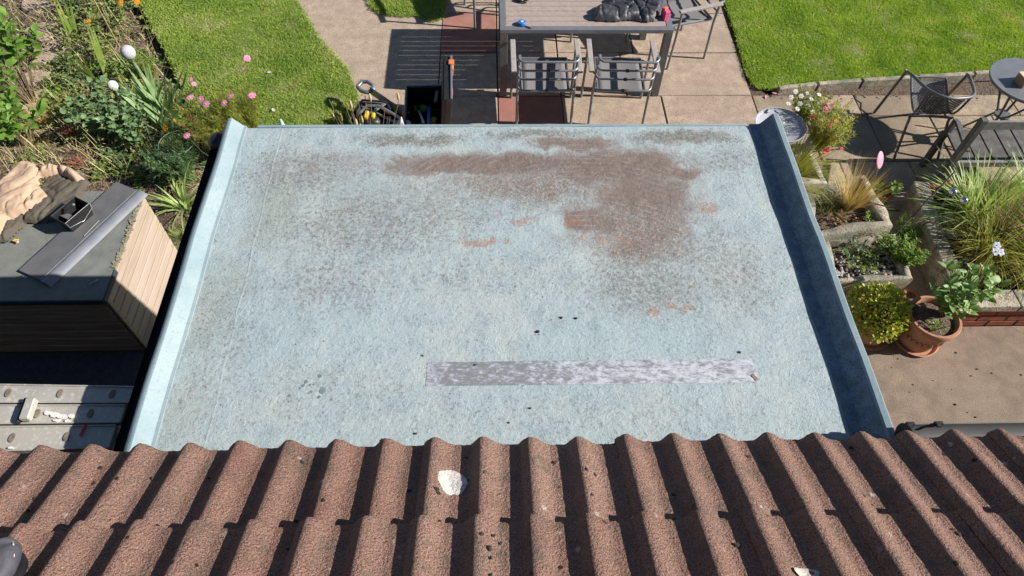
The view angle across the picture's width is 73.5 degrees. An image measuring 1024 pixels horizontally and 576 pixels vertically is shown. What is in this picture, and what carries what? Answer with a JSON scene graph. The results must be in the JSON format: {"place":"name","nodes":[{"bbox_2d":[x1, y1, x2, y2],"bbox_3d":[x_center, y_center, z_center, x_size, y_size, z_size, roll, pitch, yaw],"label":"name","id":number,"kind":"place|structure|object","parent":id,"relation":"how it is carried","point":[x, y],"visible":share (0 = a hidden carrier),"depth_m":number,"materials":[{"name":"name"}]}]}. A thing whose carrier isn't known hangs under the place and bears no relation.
{"place":"outdoors","nodes":[
{"label":"outdoors","id":0,"kind":"place"},
{"bbox_2d":[0,0,208,250],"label":"border soil","id":1,"kind":"structure","parent":0,"point":[169,218],"depth_m":6.24,"materials":[{"name":"soil"}]},
{"bbox_2d":[0,5,42,103],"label":"leafy shrub","id":2,"kind":"object","parent":1,"relation":"on","point":[14,55],"visible":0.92,"depth_m":6.19,"materials":[{"name":"plant"}]},
{"bbox_2d":[0,85,47,145],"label":"leafy shrub","id":3,"kind":"object","parent":1,"relation":"on","point":[10,110],"visible":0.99,"depth_m":5.99,"materials":[{"name":"plant"}]},
{"bbox_2d":[15,142,53,162],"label":"border plant","id":4,"kind":"object","parent":1,"relation":"on","point":[29,151],"visible":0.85,"depth_m":6.11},
{"bbox_2d":[19,92,61,126],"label":"dry grass","id":5,"kind":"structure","parent":1,"relation":"on","point":[45,119],"depth_m":6.35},
{"bbox_2d":[17,0,66,119],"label":"stepping path","id":6,"kind":"structure","parent":1,"relation":"on","point":[30,4],"depth_m":7.05,"materials":[{"name":"stone"}]},
{"bbox_2d":[40,73,68,94],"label":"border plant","id":7,"kind":"object","parent":1,"relation":"on","point":[50,83],"visible":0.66,"depth_m":6.65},
{"bbox_2d":[43,56,66,77],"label":"border plant","id":8,"kind":"object","parent":1,"relation":"on","point":[51,66],"visible":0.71,"depth_m":6.79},
{"bbox_2d":[41,86,73,111],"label":"border plant","id":9,"kind":"object","parent":1,"relation":"on","point":[59,89],"visible":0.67,"depth_m":6.49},
{"bbox_2d":[52,121,77,141],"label":"red stem plant","id":10,"kind":"object","parent":1,"relation":"on","point":[69,132],"visible":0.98,"depth_m":6.17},
{"bbox_2d":[46,75,85,101],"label":"border plant","id":11,"kind":"object","parent":1,"relation":"on","point":[64,93],"visible":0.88,"depth_m":6.54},
{"bbox_2d":[53,0,79,44],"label":"gladiolus","id":12,"kind":"object","parent":1,"relation":"on","point":[67,27],"visible":0.9,"depth_m":7.03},
{"bbox_2d":[45,79,88,104],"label":"border plant","id":13,"kind":"object","parent":1,"relation":"on","point":[61,98],"visible":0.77,"depth_m":6.54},
{"bbox_2d":[43,54,94,82],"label":"border plant","id":14,"kind":"object","parent":1,"relation":"on","point":[65,66],"visible":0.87,"depth_m":6.72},
{"bbox_2d":[56,37,93,65],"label":"border plant","id":15,"kind":"object","parent":1,"relation":"on","point":[67,43],"visible":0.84,"depth_m":6.87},
{"bbox_2d":[46,11,106,45],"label":"border plant","id":16,"kind":"object","parent":1,"relation":"on","point":[83,34],"visible":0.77,"depth_m":7.04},
{"bbox_2d":[58,65,104,86],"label":"border plant","id":17,"kind":"object","parent":1,"relation":"on","point":[70,80],"visible":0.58,"depth_m":6.63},
{"bbox_2d":[61,123,107,144],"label":"border plant","id":18,"kind":"object","parent":1,"relation":"on","point":[98,132],"visible":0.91,"depth_m":6.23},
{"bbox_2d":[60,0,115,18],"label":"border plant","id":19,"kind":"object","parent":1,"relation":"on","point":[86,8],"visible":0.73,"depth_m":7.17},
{"bbox_2d":[79,123,109,143],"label":"border plant","id":20,"kind":"object","parent":1,"relation":"on","point":[93,136],"visible":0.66,"depth_m":6.25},
{"bbox_2d":[86,16,109,75],"bbox_3d":[-4.074,-2.356,6.711,0.069,0.465,0.364,-17,57,-12],"label":"gladiolus","id":21,"kind":"object","parent":1,"relation":"on","point":[97,50],"visible":0.9,"depth_m":6.74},
{"bbox_2d":[80,32,117,54],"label":"border plant","id":22,"kind":"object","parent":1,"relation":"on","point":[106,48],"visible":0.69,"depth_m":6.97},
{"bbox_2d":[78,12,124,37],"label":"border plant","id":23,"kind":"object","parent":1,"relation":"on","point":[101,29],"visible":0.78,"depth_m":7.10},
{"bbox_2d":[60,75,146,130],"bbox_3d":[-3.629,-1.604,6.165,0.646,0.516,0.572,-1,55,-2],"label":"rose bush","id":24,"kind":"object","parent":1,"relation":"on","point":[93,118],"visible":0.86,"depth_m":6.08,"materials":[{"name":"plant"}]},
{"bbox_2d":[0,0,207,191],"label":"dry litter","id":25,"kind":"object","parent":1,"relation":"on","point":[48,140],"visible":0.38,"depth_m":6.30,"materials":[{"name":"plant"}]},
{"bbox_2d":[91,154,125,180],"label":"border plant","id":26,"kind":"object","parent":1,"relation":"on","point":[101,173],"visible":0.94,"depth_m":6.03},
{"bbox_2d":[83,0,133,20],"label":"border plant","id":27,"kind":"object","parent":1,"relation":"on","point":[123,5],"visible":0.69,"depth_m":7.21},
{"bbox_2d":[92,133,126,154],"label":"border plant","id":28,"kind":"object","parent":1,"relation":"on","point":[119,148],"visible":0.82,"depth_m":6.15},
{"bbox_2d":[108,152,138,177],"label":"border plant","id":29,"kind":"object","parent":1,"relation":"on","point":[121,158],"visible":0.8,"depth_m":6.06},
{"bbox_2d":[98,105,152,145],"bbox_3d":[-3.401,-1.425,6.140,0.380,0.358,0.380,16,56,10],"label":"rose bush","id":30,"kind":"object","parent":1,"relation":"on","point":[126,128],"visible":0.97,"depth_m":6.07,"materials":[{"name":"plant"}]},
{"bbox_2d":[105,59,145,79],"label":"border plant","id":31,"kind":"object","parent":1,"relation":"on","point":[116,68],"visible":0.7,"depth_m":6.71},
{"bbox_2d":[120,45,141,78],"bbox_3d":[-3.628,-2.140,6.590,0.132,0.429,0.132,-1,55,-2],"label":"garden globe","id":32,"kind":"object","parent":1,"relation":"on","point":[127,52],"visible":1,"depth_m":6.43,"materials":[{"name":"metal"}]},
{"bbox_2d":[121,148,150,175],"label":"border plant","id":33,"kind":"object","parent":1,"relation":"on","point":[134,169],"visible":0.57,"depth_m":6.01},
{"bbox_2d":[128,169,156,189],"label":"border plant","id":34,"kind":"object","parent":1,"relation":"on","point":[135,184],"visible":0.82,"depth_m":5.98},
{"bbox_2d":[122,55,166,80],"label":"border plant","id":35,"kind":"object","parent":1,"relation":"on","point":[131,67],"visible":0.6,"depth_m":6.76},
{"bbox_2d":[120,116,169,171],"bbox_3d":[-3.319,-1.237,6.085,0.535,0.233,0.605,17,56,10],"label":"iris clump","id":36,"kind":"object","parent":1,"relation":"on","point":[137,148],"visible":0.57,"depth_m":6.16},
{"bbox_2d":[135,53,157,76],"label":"yellow plant","id":37,"kind":"object","parent":1,"relation":"on","point":[146,65],"visible":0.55,"depth_m":6.65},
{"bbox_2d":[107,59,199,133],"bbox_3d":[-3.244,-1.784,6.257,0.750,0.581,0.545,13,56,8],"label":"iris clump","id":38,"kind":"object","parent":1,"relation":"on","point":[151,95],"visible":0.77,"depth_m":6.28,"materials":[{"name":"plant"}]},
{"bbox_2d":[142,124,179,143],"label":"border plant","id":39,"kind":"object","parent":1,"relation":"on","point":[158,135],"visible":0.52,"depth_m":6.29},
{"bbox_2d":[137,131,200,181],"bbox_3d":[-2.931,-1.083,5.905,0.522,0.367,0.524,-1,55,-2],"label":"tufted plant","id":40,"kind":"object","parent":1,"relation":"on","point":[165,166],"visible":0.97,"depth_m":5.83,"materials":[{"name":"plant"}]},
{"bbox_2d":[146,162,198,233],"bbox_3d":[-2.821,-0.766,5.728,0.694,0.494,0.751,-1,55,-2],"label":"daylily","id":41,"kind":"object","parent":1,"relation":"on","point":[181,195],"visible":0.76,"depth_m":5.79,"materials":[{"name":"plant"}]},
{"bbox_2d":[166,217,187,247],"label":"daylily","id":42,"kind":"object","parent":1,"relation":"on","point":[176,233],"visible":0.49,"depth_m":5.62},
{"bbox_2d":[160,119,197,154],"bbox_3d":[-2.886,-1.293,6.100,0.402,0.290,0.359,-1,55,-2],"label":"marigold","id":43,"kind":"object","parent":1,"relation":"on","point":[165,127],"visible":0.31,"depth_m":6.05,"materials":[{"name":"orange plant"}]},
{"bbox_2d":[178,156,207,184],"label":"border plant","id":44,"kind":"object","parent":1,"relation":"on","point":[201,165],"visible":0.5,"depth_m":6.04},
{"bbox_2d":[171,55,256,155],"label":"cosmos","id":45,"kind":"object","parent":1,"relation":"on","point":[216,123],"visible":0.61,"depth_m":5.84,"materials":[{"name":"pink plant"}]},
{"bbox_2d":[215,80,261,127],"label":"cosmos","id":46,"kind":"object","parent":1,"relation":"on","point":[249,104],"visible":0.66,"depth_m":6.01,"materials":[{"name":"plant"}]},
{"bbox_2d":[138,0,362,127],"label":"lawn","id":47,"kind":"structure","parent":0,"point":[279,86],"depth_m":6.96,"materials":[{"name":"plant"}]},
{"bbox_2d":[296,0,441,118],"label":"garden path","id":48,"kind":"structure","parent":0,"point":[389,56],"depth_m":7.20,"materials":[{"name":"concrete"}]},
{"bbox_2d":[329,92,403,124],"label":"dry flower stems","id":49,"kind":"object","parent":48,"relation":"on","point":[351,107],"visible":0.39,"depth_m":5.68,"materials":[{"name":"plant"}]},
{"bbox_2d":[348,99,400,124],"bbox_3d":[-1.256,-1.569,6.308,0.419,0.320,0.299,9,55,5],"label":"tool bag","id":50,"kind":"object","parent":48,"relation":"on","point":[357,110],"visible":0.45,"depth_m":6.37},
{"bbox_2d":[356,79,401,114],"bbox_3d":[-1.217,-1.777,6.351,0.589,0.100,0.153,34,61,20],"label":"wrench","id":51,"kind":"object","parent":50,"relation":"on","point":[377,95],"visible":0.98,"depth_m":6.36,"materials":[{"name":"metal"}]},
{"bbox_2d":[381,122,413,124],"bbox_3d":[-1.194,-1.391,6.338,0.550,0.060,0.350,-1,55,-2],"label":"tool tray","id":52,"kind":"object","parent":48,"relation":"on","point":[390,123],"visible":0.1,"depth_m":6.40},
{"bbox_2d":[358,104,410,124],"bbox_3d":[-1.144,-1.464,6.248,0.527,0.303,0.228,16,56,10],"label":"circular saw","id":53,"kind":"object","parent":52,"relation":"on","point":[374,118],"visible":0.5,"depth_m":6.17,"materials":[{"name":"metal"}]},
{"bbox_2d":[402,55,453,124],"bbox_3d":[-0.753,-1.670,6.213,0.488,0.610,0.594,-2,55,-3],"label":"toolbox","id":54,"kind":"object","parent":48,"relation":"on","point":[441,109],"visible":0.74,"depth_m":6.39,"materials":[{"name":"plastic"}]},
{"bbox_2d":[366,0,448,21],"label":"lawn","id":55,"kind":"structure","parent":0,"point":[436,14],"depth_m":7.54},
{"bbox_2d":[129,2,990,151],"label":"ground","id":56,"kind":"structure","parent":0,"point":[156,46],"depth_m":7.26,"materials":[{"name":"soil"}]},
{"bbox_2d":[438,0,1023,326],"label":"patio","id":57,"kind":"structure","parent":0,"point":[715,86],"depth_m":6.79,"materials":[{"name":"stone"}]},
{"bbox_2d":[510,39,582,123],"bbox_3d":[0.299,-1.895,6.239,0.626,0.864,0.598,-1,55,-2],"label":"garden chair","id":58,"kind":"object","parent":57,"relation":"on","point":[543,74],"visible":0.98,"depth_m":6.20,"materials":[{"name":"metal"}]},
{"bbox_2d":[499,0,673,95],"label":"dining table","id":59,"kind":"object","parent":57,"relation":"on","point":[556,16],"visible":0.91,"depth_m":6.26,"materials":[{"name":"wood"}]},
{"bbox_2d":[593,0,663,21],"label":"black jacket","id":60,"kind":"object","parent":59,"relation":"on","point":[633,10],"visible":1,"depth_m":6.23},
{"bbox_2d":[580,39,660,123],"bbox_3d":[0.983,-1.902,6.258,0.626,0.864,0.598,1,55,-1],"label":"garden chair","id":61,"kind":"object","parent":57,"relation":"on","point":[619,74],"visible":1,"depth_m":6.22,"materials":[{"name":"metal"}]},
{"bbox_2d":[666,0,724,69],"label":"garden chair","id":62,"kind":"object","parent":57,"relation":"on","point":[684,12],"visible":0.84,"depth_m":6.84,"materials":[{"name":"metal"}]},
{"bbox_2d":[755,107,806,142],"bbox_3d":[2.160,-1.112,5.816,0.412,0.722,0.412,-1,55,-2],"label":"round tray","id":63,"kind":"object","parent":57,"relation":"on","point":[794,126],"visible":0.53,"depth_m":5.57,"materials":[{"name":"metal"}]},
{"bbox_2d":[807,176,892,252],"bbox_3d":[2.595,-0.553,5.627,0.771,0.417,0.567,-9,56,-7],"label":"stone sink","id":64,"kind":"object","parent":57,"relation":"on","point":[829,229],"visible":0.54,"depth_m":5.45,"materials":[{"name":"stone"}]},
{"bbox_2d":[809,189,855,219],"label":"trough grass","id":65,"kind":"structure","parent":64,"relation":"in","point":[837,204],"depth_m":5.51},
{"bbox_2d":[824,209,869,237],"bbox_3d":[2.653,-0.510,5.431,0.358,0.069,0.252,16,56,10],"label":"sedum","id":66,"kind":"object","parent":64,"relation":"in","point":[839,221],"visible":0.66,"depth_m":5.45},
{"bbox_2d":[827,154,904,210],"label":"blond grass","id":67,"kind":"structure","parent":64,"relation":"in","point":[859,200],"depth_m":5.45,"materials":[{"name":"plant"}]},
{"bbox_2d":[825,234,912,300],"bbox_3d":[2.703,-0.147,5.397,0.656,0.333,0.456,-1,55,-2],"label":"stone trough","id":68,"kind":"object","parent":57,"relation":"on","point":[903,280],"visible":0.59,"depth_m":5.25,"materials":[{"name":"stone"}]},
{"bbox_2d":[835,237,871,262],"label":"alpine plant","id":69,"kind":"object","parent":68,"relation":"on","point":[857,251],"visible":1,"depth_m":5.30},
{"bbox_2d":[844,254,884,274],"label":"alpine plant","id":70,"kind":"object","parent":68,"relation":"in","point":[869,264],"visible":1,"depth_m":5.24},
{"bbox_2d":[864,241,888,260],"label":"alpine plant","id":71,"kind":"object","parent":68,"relation":"in","point":[874,255],"visible":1,"depth_m":5.27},
{"bbox_2d":[875,231,900,252],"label":"alpine plant","id":72,"kind":"object","parent":68,"relation":"on","point":[884,245],"visible":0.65,"depth_m":5.34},
{"bbox_2d":[888,234,931,266],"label":"ferny plant","id":73,"kind":"object","parent":68,"relation":"in","point":[906,254],"visible":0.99,"depth_m":5.18,"materials":[{"name":"plant"}]},
{"bbox_2d":[895,171,954,233],"bbox_3d":[3.201,-0.651,5.328,0.413,0.478,0.012,-32,61,-21],"label":"metal stake","id":74,"kind":"object","parent":68,"relation":"in","point":[924,203],"visible":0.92,"depth_m":5.32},
{"bbox_2d":[776,70,989,94],"bbox_3d":[4.310,-2.136,7.006,3.360,0.112,0.076,-5,55,-5],"label":"lawn edging","id":75,"kind":"object","parent":57,"relation":"on","point":[891,81],"visible":0.64,"depth_m":6.93,"materials":[{"name":"concrete"}]},
{"bbox_2d":[873,183,894,204],"bbox_3d":[3.184,-0.792,5.951,0.200,0.170,0.200,-1,55,-2],"label":"flower pot","id":76,"kind":"object","parent":57,"relation":"on","point":[889,196],"visible":0.35,"depth_m":5.88,"materials":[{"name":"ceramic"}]},
{"bbox_2d":[872,179,903,194],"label":"seedling plant","id":77,"kind":"object","parent":76,"relation":"on","point":[894,184],"visible":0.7,"depth_m":5.83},
{"bbox_2d":[894,212,931,241],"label":"ferny plant","id":78,"kind":"object","parent":57,"relation":"on","point":[913,233],"visible":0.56,"depth_m":5.57,"materials":[{"name":"plant"}]},
{"bbox_2d":[873,69,975,159],"bbox_3d":[3.798,-1.649,6.174,0.709,0.797,0.775,-1,55,-2],"label":"wicker chair","id":79,"kind":"object","parent":57,"relation":"on","point":[936,105],"visible":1,"depth_m":6.08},
{"bbox_2d":[899,180,1023,325],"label":"raised bed","id":80,"kind":"object","parent":57,"relation":"on","point":[1007,308],"visible":0.48,"depth_m":5.39,"materials":[{"name":"brick"}]},
{"bbox_2d":[937,184,961,211],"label":"border plant","id":81,"kind":"object","parent":80,"relation":"on","point":[944,198],"visible":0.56,"depth_m":5.63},
{"bbox_2d":[939,212,980,244],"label":"border plant","id":82,"kind":"object","parent":80,"relation":"on","point":[954,225],"visible":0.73,"depth_m":5.47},
{"bbox_2d":[924,176,1023,290],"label":"yellow grass","id":83,"kind":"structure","parent":80,"relation":"on","point":[988,247],"depth_m":5.33,"materials":[{"name":"plant"}]},
{"bbox_2d":[967,205,1023,289],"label":"yellow grass","id":84,"kind":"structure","parent":80,"relation":"on","point":[1011,263],"depth_m":5.25,"materials":[{"name":"plant"}]},
{"bbox_2d":[967,143,1023,246],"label":"variegated grass","id":85,"kind":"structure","parent":80,"relation":"on","point":[1017,165],"depth_m":5.65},
{"bbox_2d":[993,195,1023,240],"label":"dry seed plant","id":86,"kind":"object","parent":80,"relation":"on","point":[1009,226],"visible":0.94,"depth_m":5.27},
{"bbox_2d":[919,117,1023,183],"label":"wooden bench","id":87,"kind":"object","parent":57,"relation":"on","point":[998,135],"visible":0.9,"depth_m":5.78,"materials":[{"name":"wood"}]},
{"bbox_2d":[963,58,1023,126],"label":"bistro table","id":88,"kind":"object","parent":57,"relation":"on","point":[1004,72],"visible":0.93,"depth_m":5.96,"materials":[{"name":"grey metal"}]},
{"bbox_3d":[2.280,-0.661,5.786,0.402,0.256,0.118,-1,55,-2],"label":"brick stack","id":89,"kind":"object","parent":57,"relation":"on","visible":0},
{"bbox_2d":[794,151,827,192],"bbox_3d":[2.277,-0.907,5.639,0.452,0.268,0.369,-1,55,-2],"label":"white trough","id":90,"kind":"object","parent":89,"relation":"on","point":[818,182],"visible":0.21,"depth_m":5.49,"materials":[{"name":"stone"}]},
{"bbox_2d":[785,115,848,204],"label":"planter grass","id":91,"kind":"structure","parent":90,"relation":"in","point":[802,164],"depth_m":5.50,"materials":[{"name":"plant"}]},
{"bbox_2d":[786,89,860,154],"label":"pinks","id":92,"kind":"object","parent":90,"relation":"in","point":[834,130],"visible":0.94,"depth_m":5.50,"materials":[{"name":"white plant"}]},
{"bbox_2d":[791,84,834,123],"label":"daisy plant","id":93,"kind":"object","parent":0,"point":[802,111],"visible":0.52,"depth_m":5.67,"materials":[{"name":"plant"}]},
{"bbox_2d":[833,252,898,276],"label":"gravel","id":94,"kind":"structure","parent":0,"point":[856,269],"depth_m":5.26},
{"bbox_2d":[724,0,1023,90],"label":"lawn","id":95,"kind":"structure","parent":0,"point":[856,49],"depth_m":7.36,"materials":[{"name":"plant"}]},
{"bbox_2d":[865,326,1023,429],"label":"concrete yard","id":96,"kind":"structure","parent":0,"point":[982,394],"depth_m":5.03,"materials":[{"name":"concrete"}]},
{"bbox_2d":[113,113,894,451],"bbox_3d":[-0.072,0.663,3.558,2.665,2.309,1.994,-1,55,-2],"label":"lean to","id":97,"kind":"object","parent":96,"relation":"on","point":[673,269],"visible":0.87,"depth_m":2.68,"materials":[{"name":"blue"}]},
{"bbox_2d":[0,421,1023,575],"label":"house","id":98,"kind":"structure","parent":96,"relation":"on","point":[937,498],"depth_m":1.91,"materials":[{"name":"tile"}]},
{"bbox_2d":[0,537,28,575],"bbox_3d":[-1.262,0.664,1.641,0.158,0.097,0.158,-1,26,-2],"label":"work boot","id":99,"kind":"object","parent":98,"relation":"on","point":[13,560],"visible":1,"depth_m":1.65,"materials":[{"name":"rubber"}]},
{"bbox_2d":[438,470,466,494],"bbox_3d":[-0.173,0.568,2.005,0.085,0.050,0.090,-1,55,-2],"label":"mortar splat","id":100,"kind":"object","parent":98,"relation":"attached to","point":[451,482],"visible":1,"depth_m":2.00,"materials":[{"name":"concrete"}]},
{"bbox_2d":[794,567,819,575],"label":"mortar splat","id":101,"kind":"object","parent":98,"relation":"on","point":[802,571],"visible":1,"depth_m":1.71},
{"bbox_3d":[-3.171,0.931,2.772,0.030,0.310,0.786,-1,55,-2],"label":"wall bracket","id":102,"kind":"object","parent":98,"relation":"attached to","visible":0},
{"bbox_2d":[0,384,133,453],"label":"platform","id":103,"kind":"object","parent":102,"relation":"on","point":[70,418],"visible":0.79,"depth_m":2.55,"materials":[{"name":"metal"}]},
{"bbox_2d":[853,298,901,350],"bbox_3d":[2.708,0.275,5.152,0.350,0.240,0.350,-1,55,-2],"label":"flower pot","id":104,"kind":"object","parent":96,"relation":"on","point":[873,346],"visible":0.25,"depth_m":5.09,"materials":[{"name":"ceramic"}]},
{"bbox_2d":[845,280,914,343],"bbox_3d":[2.704,0.130,5.013,0.514,0.329,0.520,-1,55,-2],"label":"round shrub","id":105,"kind":"object","parent":104,"relation":"in","point":[890,294],"visible":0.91,"depth_m":4.96,"materials":[{"name":"plant"}]},
{"bbox_2d":[893,296,961,356],"bbox_3d":[3.065,0.297,5.095,0.376,0.320,0.376,-1,55,-2],"label":"flower pot","id":106,"kind":"object","parent":96,"relation":"on","point":[920,338],"visible":0.78,"depth_m":5.00,"materials":[{"name":"ceramic"}]},
{"bbox_2d":[929,259,1011,319],"bbox_3d":[3.139,0.017,4.819,0.476,0.579,0.431,-27,60,-19],"label":"potted plant","id":107,"kind":"object","parent":106,"relation":"on","point":[962,294],"visible":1,"depth_m":4.73,"materials":[{"name":"plant"}]},
{"bbox_2d":[909,142,1023,269],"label":"variegated grass","id":108,"kind":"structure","parent":0,"point":[995,187],"depth_m":5.54,"materials":[{"name":"plant"}]},
{"bbox_2d":[978,242,1004,282],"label":"blue flower","id":109,"kind":"object","parent":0,"point":[997,250],"visible":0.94,"depth_m":4.72,"materials":[{"name":"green plant"}]},
{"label":"earth strip","id":110,"kind":"structure","parent":0,"visible":0},
{"bbox_2d":[0,191,176,351],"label":"storage box","id":111,"kind":"object","parent":110,"relation":"on","point":[127,261],"visible":0.84,"depth_m":4.75,"materials":[{"name":"brown wood"}]},
{"bbox_2d":[0,173,89,243],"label":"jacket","id":112,"kind":"object","parent":111,"relation":"on","point":[59,190],"visible":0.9,"depth_m":4.88,"materials":[{"name":"fabric"}]},
{"bbox_2d":[0,161,83,233],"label":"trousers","id":113,"kind":"object","parent":112,"relation":"on","point":[22,191],"visible":1,"depth_m":4.89,"materials":[{"name":"fabric"}]},
{"bbox_2d":[19,182,147,286],"bbox_3d":[-2.966,-0.398,4.767,0.287,0.028,0.905,21,57,13],"label":"fascia board","id":114,"kind":"object","parent":111,"relation":"on","point":[58,257],"visible":0.97,"depth_m":4.73,"materials":[{"name":"metal"}]},
{"bbox_2d":[50,196,92,231],"bbox_3d":[-3.039,-0.504,4.768,0.161,0.115,0.214,24,58,15],"label":"roller tray","id":115,"kind":"object","parent":114,"relation":"on","point":[77,215],"visible":0.99,"depth_m":4.76,"materials":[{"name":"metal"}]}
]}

